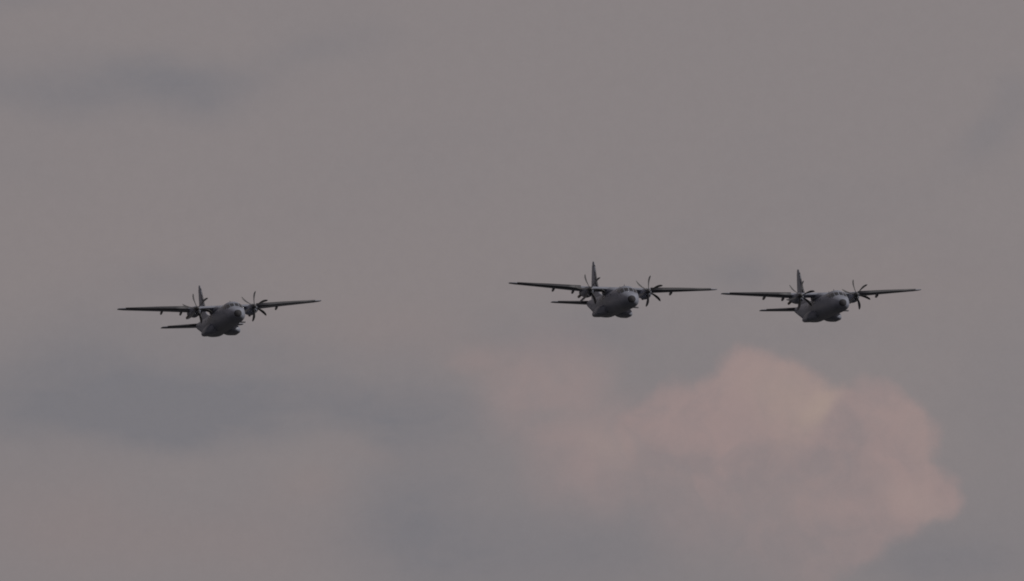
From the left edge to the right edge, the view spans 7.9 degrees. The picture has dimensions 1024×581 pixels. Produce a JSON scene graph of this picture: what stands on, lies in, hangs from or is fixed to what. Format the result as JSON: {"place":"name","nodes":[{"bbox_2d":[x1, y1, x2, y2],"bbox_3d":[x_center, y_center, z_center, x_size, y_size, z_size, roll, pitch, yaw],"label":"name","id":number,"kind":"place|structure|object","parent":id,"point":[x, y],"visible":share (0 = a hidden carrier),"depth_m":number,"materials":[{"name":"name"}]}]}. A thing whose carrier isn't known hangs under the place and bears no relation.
{"place":"outdoors","nodes":[
{"label":"outdoors","id":0,"kind":"place"},
{"bbox_2d":[117,285,320,336],"bbox_3d":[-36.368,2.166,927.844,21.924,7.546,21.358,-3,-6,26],"label":"transport aircraft","id":1,"kind":"object","parent":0,"point":[225,319],"visible":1,"depth_m":923.14,"materials":[{"name":"grey paint"}]},
{"bbox_2d":[0,0,1023,580],"label":"sky","id":2,"kind":"structure","parent":0,"point":[392,165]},
{"bbox_2d":[509,261,716,317],"bbox_3d":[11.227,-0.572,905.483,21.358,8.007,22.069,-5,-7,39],"label":"transport aircraft","id":3,"kind":"object","parent":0,"point":[619,302],"visible":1,"depth_m":900.99,"materials":[{"name":"grey paint"}]},
{"bbox_2d":[721,269,920,321],"bbox_3d":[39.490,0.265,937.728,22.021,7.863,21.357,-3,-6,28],"label":"transport aircraft","id":4,"kind":"object","parent":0,"point":[831,306],"visible":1,"depth_m":932.96,"materials":[{"name":"grey paint"}]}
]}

